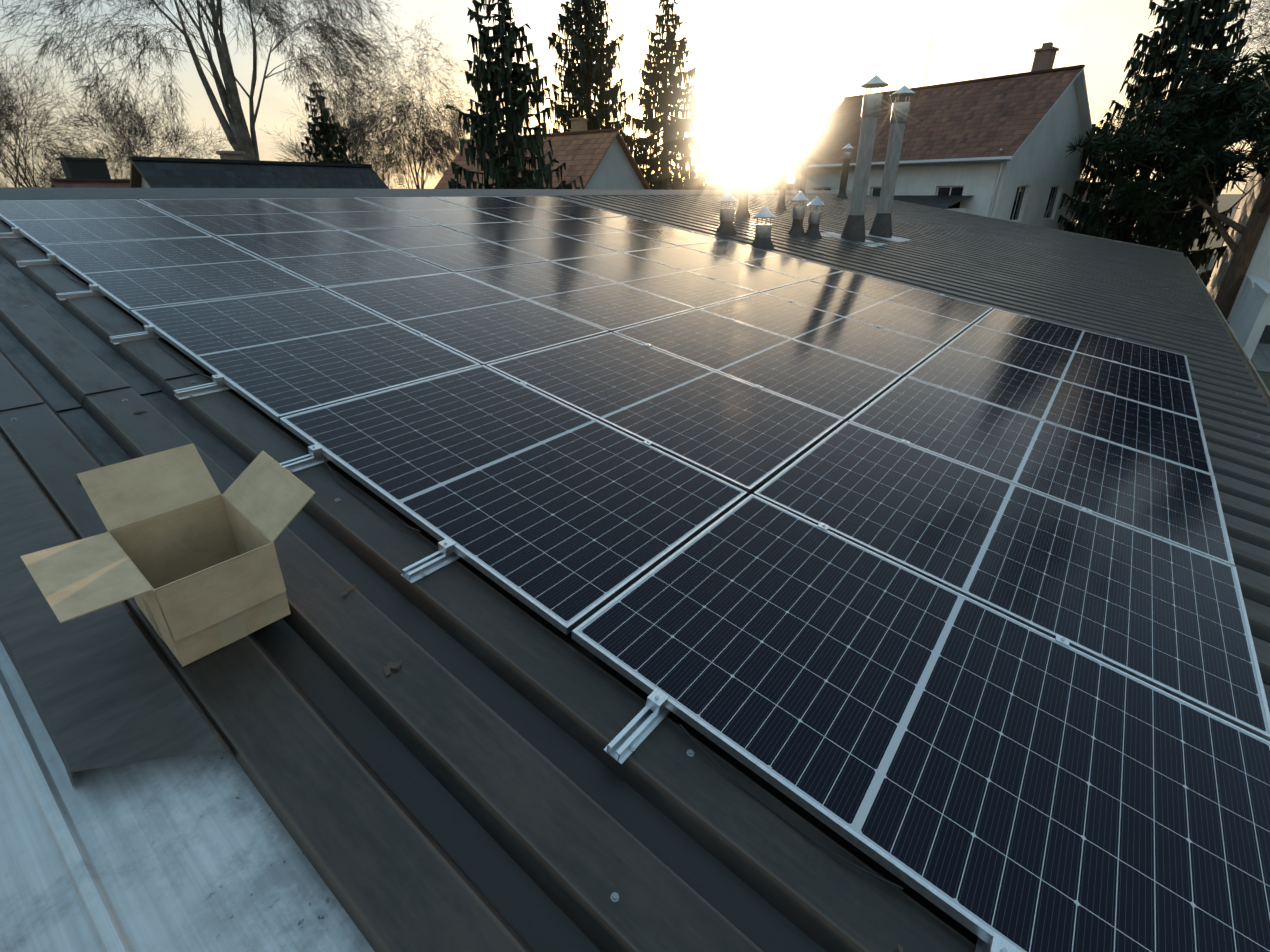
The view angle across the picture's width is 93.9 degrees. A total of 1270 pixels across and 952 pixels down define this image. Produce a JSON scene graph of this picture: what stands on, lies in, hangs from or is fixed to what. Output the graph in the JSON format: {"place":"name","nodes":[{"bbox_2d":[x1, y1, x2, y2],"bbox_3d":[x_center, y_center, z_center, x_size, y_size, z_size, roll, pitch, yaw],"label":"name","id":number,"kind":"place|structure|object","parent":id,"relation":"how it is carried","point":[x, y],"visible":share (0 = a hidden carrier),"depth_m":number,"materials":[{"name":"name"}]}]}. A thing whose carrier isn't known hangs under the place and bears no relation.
{"place":"outdoors","nodes":[
{"label":"outdoors","id":0,"kind":"place"},
{"bbox_2d":[0,39,93,186],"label":"bare tree","id":1,"kind":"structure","parent":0,"point":[25,177],"depth_m":27.57,"materials":[{"name":"brown plant"}]},
{"bbox_2d":[38,85,230,178],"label":"bare tree","id":2,"kind":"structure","parent":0,"point":[174,135],"depth_m":37.78,"materials":[{"name":"brown plant"}]},
{"bbox_2d":[129,150,388,188],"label":"neighboring house roof","id":3,"kind":"structure","parent":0,"point":[231,169],"depth_m":18.83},
{"bbox_2d":[289,62,414,188],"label":"bare tree","id":4,"kind":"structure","parent":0,"point":[400,184],"depth_m":45.77,"materials":[{"name":"brown plant"}]},
{"bbox_2d":[0,0,1269,193],"label":"sky","id":5,"kind":"structure","parent":0,"point":[758,64],"materials":[{"name":"white"}]},
{"bbox_2d":[130,194,1269,391],"bbox_3d":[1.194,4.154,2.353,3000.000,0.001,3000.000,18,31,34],"label":"ground","id":6,"kind":"structure","parent":0,"point":[1226,202],"depth_m":70.55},
{"bbox_2d":[0,48,63,186],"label":"bare tree","id":7,"kind":"object","parent":6,"relation":"on","point":[9,124],"visible":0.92,"depth_m":23.13,"materials":[{"name":"brown plant"}]},
{"bbox_2d":[0,125,152,186],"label":"bare tree","id":8,"kind":"object","parent":6,"relation":"on","point":[105,149],"visible":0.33,"depth_m":32.56,"materials":[{"name":"brown plant"}]},
{"bbox_2d":[49,157,129,187],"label":"long brown house","id":9,"kind":"structure","parent":6,"relation":"on","point":[86,173],"depth_m":20.82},
{"bbox_2d":[0,0,418,160],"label":"plane tree","id":10,"kind":"object","parent":6,"relation":"on","point":[236,131],"visible":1,"depth_m":21.62,"materials":[{"name":"brown plant"}]},
{"bbox_2d":[260,103,396,169],"bbox_3d":[-20.283,-19.800,40.642,9.215,10.432,8.449,18,31,34],"label":"bare tree","id":11,"kind":"object","parent":6,"relation":"on","point":[297,146],"visible":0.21,"depth_m":38.79,"materials":[{"name":"brown plant"}]},
{"bbox_2d":[301,79,363,163],"bbox_3d":[-16.651,-15.594,32.539,5.812,10.712,5.980,18,31,34],"label":"conifer tree","id":12,"kind":"object","parent":6,"relation":"on","point":[318,140],"depth_m":31.52,"materials":[{"name":"green plant"}]},
{"bbox_2d":[333,11,474,188],"bbox_3d":[-13.486,-19.891,36.822,9.976,13.830,10.697,18,31,34],"label":"bare tree","id":13,"kind":"object","parent":6,"relation":"on","point":[434,142],"visible":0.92,"depth_m":35.44,"materials":[{"name":"brown plant"}]},
{"bbox_2d":[445,0,583,188],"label":"spruce","id":14,"kind":"object","parent":6,"relation":"on","point":[494,117],"depth_m":19.76,"materials":[{"name":"green plant"}]},
{"bbox_2d":[434,117,650,189],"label":"terracotta house","id":15,"kind":"structure","parent":6,"relation":"on","point":[600,159],"depth_m":27.75,"materials":[{"name":"grey paint"}]},
{"bbox_2d":[545,0,648,162],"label":"tall spruce","id":16,"kind":"object","parent":6,"relation":"on","point":[605,96],"depth_m":31.08,"materials":[{"name":"green plant"}]},
{"bbox_2d":[620,0,728,189],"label":"spruce","id":17,"kind":"object","parent":6,"relation":"on","point":[652,126],"depth_m":29.64,"materials":[{"name":"green plant"}]},
{"bbox_2d":[653,180,721,189],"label":"house","id":18,"kind":"structure","parent":6,"relation":"on","point":[708,188],"depth_m":64.98,"materials":[{"name":"beige paint"}]},
{"bbox_2d":[705,177,793,189],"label":"house","id":19,"kind":"structure","parent":6,"relation":"on","point":[764,185],"depth_m":76.43,"materials":[{"name":"beige paint"}]},
{"bbox_2d":[768,117,790,189],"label":"conifer","id":20,"kind":"object","parent":6,"relation":"on","point":[777,170],"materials":[{"name":"green plant"}]},
{"bbox_2d":[870,195,971,212],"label":"house lean-to","id":21,"kind":"structure","parent":6,"relation":"on","point":[941,201],"depth_m":25.25,"materials":[{"name":"white paint"}]},
{"bbox_2d":[788,42,1093,230],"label":"house","id":22,"kind":"structure","parent":6,"relation":"on","point":[1032,124],"depth_m":25.79,"materials":[{"name":"white paint"}]},
{"bbox_2d":[792,148,1003,216],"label":"downpipes","id":23,"kind":"object","parent":22,"relation":"attached to","point":[996,186],"visible":0.15,"depth_m":24.13,"materials":[{"name":"silver metal"}]},
{"bbox_2d":[923,33,935,85],"bbox_3d":[14.018,-19.827,28.457,0.800,2.300,0.034,16,30,31],"label":"tv aerial","id":24,"kind":"object","parent":22,"relation":"attached to","point":[928,54],"visible":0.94,"depth_m":28.26,"materials":[{"name":"silver metal"}]},
{"bbox_2d":[1068,178,1150,242],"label":"house","id":25,"kind":"structure","parent":6,"relation":"on","point":[1101,203],"depth_m":56.06,"materials":[{"name":"beige paint"}]},
{"bbox_2d":[1077,74,1184,201],"bbox_3d":[30.652,-19.363,38.072,7.965,11.548,8.352,18,31,34],"label":"bare tree","id":26,"kind":"object","parent":6,"relation":"on","point":[1119,121],"visible":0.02,"depth_m":37.23,"materials":[{"name":"brown plant"}]},
{"bbox_2d":[1057,0,1251,286],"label":"conifer tree","id":27,"kind":"object","parent":6,"relation":"on","point":[1173,34],"depth_m":24.94,"materials":[{"name":"green plant"}]},
{"bbox_2d":[1065,47,1269,320],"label":"pine","id":28,"kind":"object","parent":6,"relation":"on","point":[1227,101],"depth_m":21.12,"materials":[{"name":"green plant"}]},
{"bbox_2d":[1193,0,1269,279],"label":"bare tree","id":29,"kind":"object","parent":6,"relation":"on","point":[1261,37],"visible":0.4,"depth_m":25.43,"materials":[{"name":"brown plant"}]},
{"bbox_2d":[1206,139,1269,341],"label":"white house","id":30,"kind":"structure","parent":6,"relation":"on","point":[1259,265],"depth_m":23.15,"materials":[{"name":"paint"}]},
{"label":"building walls","id":31,"kind":"object","parent":6,"relation":"on","visible":0},
{"bbox_2d":[0,641,374,951],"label":"roof sheet","id":32,"kind":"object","parent":31,"relation":"on","point":[198,852],"depth_m":1.25,"materials":[{"name":"silver metal"}]},
{"bbox_2d":[0,431,235,786],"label":"roof panel","id":33,"kind":"object","parent":32,"relation":"on","point":[105,687],"visible":0.73,"depth_m":1.53,"materials":[{"name":"grey metal"}]},
{"bbox_2d":[0,194,996,410],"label":"roof sheet","id":34,"kind":"object","parent":31,"relation":"on","point":[56,354],"visible":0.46,"depth_m":3.63,"materials":[{"name":"grey metal"}]},
{"bbox_2d":[0,187,851,199],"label":"ridge cap","id":35,"kind":"object","parent":34,"relation":"on","point":[29,193],"visible":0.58,"depth_m":7.63,"materials":[{"name":"grey metal"}]},
{"bbox_2d":[716,191,738,235],"bbox_3d":[1.450,-4.098,9.351,0.378,0.705,0.379,18,31,34],"label":"roof vent","id":36,"kind":"object","parent":34,"relation":"on","point":[726,226],"visible":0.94,"depth_m":9.29,"materials":[{"name":"metal"}]},
{"bbox_2d":[735,159,753,217],"bbox_3d":[2.113,-5.516,11.487,0.341,1.085,0.341,18,31,34],"label":"roof vent","id":37,"kind":"object","parent":34,"relation":"on","point":[744,183],"visible":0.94,"depth_m":11.43,"materials":[{"name":"metal"}]},
{"bbox_2d":[751,206,775,249],"bbox_3d":[1.879,-3.599,8.686,0.378,0.645,0.379,18,31,34],"label":"roof vent","id":38,"kind":"object","parent":34,"relation":"on","point":[762,239],"visible":0.9,"depth_m":8.62,"materials":[{"name":"metal"}]},
{"bbox_2d":[776,141,791,210],"bbox_3d":[3.357,-6.713,13.381,0.265,1.485,0.265,18,31,34],"label":"roof vent","id":39,"kind":"object","parent":34,"relation":"on","point":[783,181],"visible":0.88,"depth_m":13.32,"materials":[{"name":"metal"}]},
{"bbox_2d":[788,191,808,236],"bbox_3d":[2.817,-4.475,10.225,0.341,0.785,0.341,18,31,34],"label":"roof vent","id":40,"kind":"object","parent":34,"relation":"on","point":[797,228],"visible":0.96,"depth_m":10.17,"materials":[{"name":"metal"}]},
{"bbox_2d":[799,151,810,197],"bbox_3d":[4.838,-8.574,17.002,0.303,1.285,0.303,18,31,34],"label":"roof vent","id":41,"kind":"object","parent":34,"relation":"on","point":[804,173],"visible":0.79,"depth_m":16.90,"materials":[{"name":"metal"}]},
{"bbox_2d":[805,196,824,238],"bbox_3d":[3.095,-4.419,10.237,0.341,0.745,0.341,18,31,34],"label":"roof vent","id":42,"kind":"object","parent":34,"relation":"on","point":[814,219],"visible":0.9,"depth_m":10.18,"materials":[{"name":"metal"}]},
{"bbox_2d":[836,144,853,198],"bbox_3d":[6.667,-9.630,18.851,0.416,1.635,0.416,18,31,34],"label":"roof vent","id":43,"kind":"object","parent":34,"relation":"on","point":[844,174],"visible":0.94,"depth_m":18.77,"materials":[{"name":"metal"}]},
{"bbox_2d":[821,75,888,246],"bbox_3d":[3.873,-5.322,10.171,1.086,2.595,0.840,18,31,34],"label":"tall chimney","id":44,"kind":"object","parent":34,"relation":"on","point":[854,229],"visible":0.96,"depth_m":10.08,"materials":[{"name":"metal"}]},
{"bbox_2d":[865,85,915,241],"bbox_3d":[4.787,-5.814,11.184,1.086,2.615,0.840,18,31,34],"label":"tall chimney","id":45,"kind":"object","parent":34,"relation":"on","point":[881,227],"visible":0.96,"depth_m":11.08,"materials":[{"name":"metal"}]},
{"bbox_2d":[0,220,1269,951],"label":"roof sheet","id":46,"kind":"object","parent":31,"relation":"on","point":[460,780],"visible":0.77,"depth_m":1.57,"materials":[{"name":"grey metal"}]},
{"bbox_2d":[20,443,314,666],"bbox_3d":[-1.272,0.213,1.670,0.465,0.393,0.584,27,36,29],"label":"cardboard box","id":47,"kind":"object","parent":46,"relation":"on","point":[182,551],"visible":1,"depth_m":1.65,"materials":[{"name":"beige cardboard"}]},
{"bbox_2d":[72,410,902,951],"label":"roof debris","id":48,"kind":"object","parent":46,"relation":"on","point":[392,664],"visible":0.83,"depth_m":1.66,"materials":[{"name":"brown"}]},
{"bbox_2d":[0,232,986,951],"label":"mounting rails","id":49,"kind":"object","parent":46,"relation":"on","point":[640,728],"visible":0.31,"depth_m":2.03,"materials":[{"name":"metal"}]},
{"bbox_2d":[53,261,902,889],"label":"string cables","id":50,"kind":"object","parent":49,"relation":"attached to","point":[679,725],"visible":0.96,"depth_m":1.48,"materials":[{"name":"black plastic"}]},
{"bbox_2d":[11,199,1121,951],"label":"panel clamps","id":51,"kind":"object","parent":49,"relation":"attached to","point":[657,703],"visible":0.83,"depth_m":2.06,"materials":[{"name":"metal"}]},
{"bbox_2d":[0,196,1269,951],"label":"solar panel frames","id":52,"kind":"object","parent":49,"relation":"on","point":[972,924],"visible":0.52,"depth_m":2.64,"materials":[{"name":"silver metal"}]},
{"bbox_2d":[0,196,1269,951],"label":"solar panels","id":53,"kind":"object","parent":52,"relation":"in","point":[1020,788],"visible":0.96,"depth_m":2.57,"materials":[{"name":"glass"}]},
{"bbox_2d":[11,194,1269,901],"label":"roof screws","id":54,"kind":"object","parent":46,"relation":"on","point":[615,894],"visible":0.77,"depth_m":2.28,"materials":[{"name":"silver metal"}]},
{"bbox_2d":[867,195,1269,407],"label":"trim","id":55,"kind":"structure","parent":31,"relation":"attached to","point":[1260,383],"depth_m":8.34,"materials":[{"name":"grey metal"}]},
{"bbox_2d":[1229,275,1269,372],"bbox_3d":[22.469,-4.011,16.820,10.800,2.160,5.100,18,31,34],"label":"house","id":56,"kind":"structure","parent":0,"point":[1249,319],"depth_m":18.25,"materials":[{"name":"white paint"}]}
]}

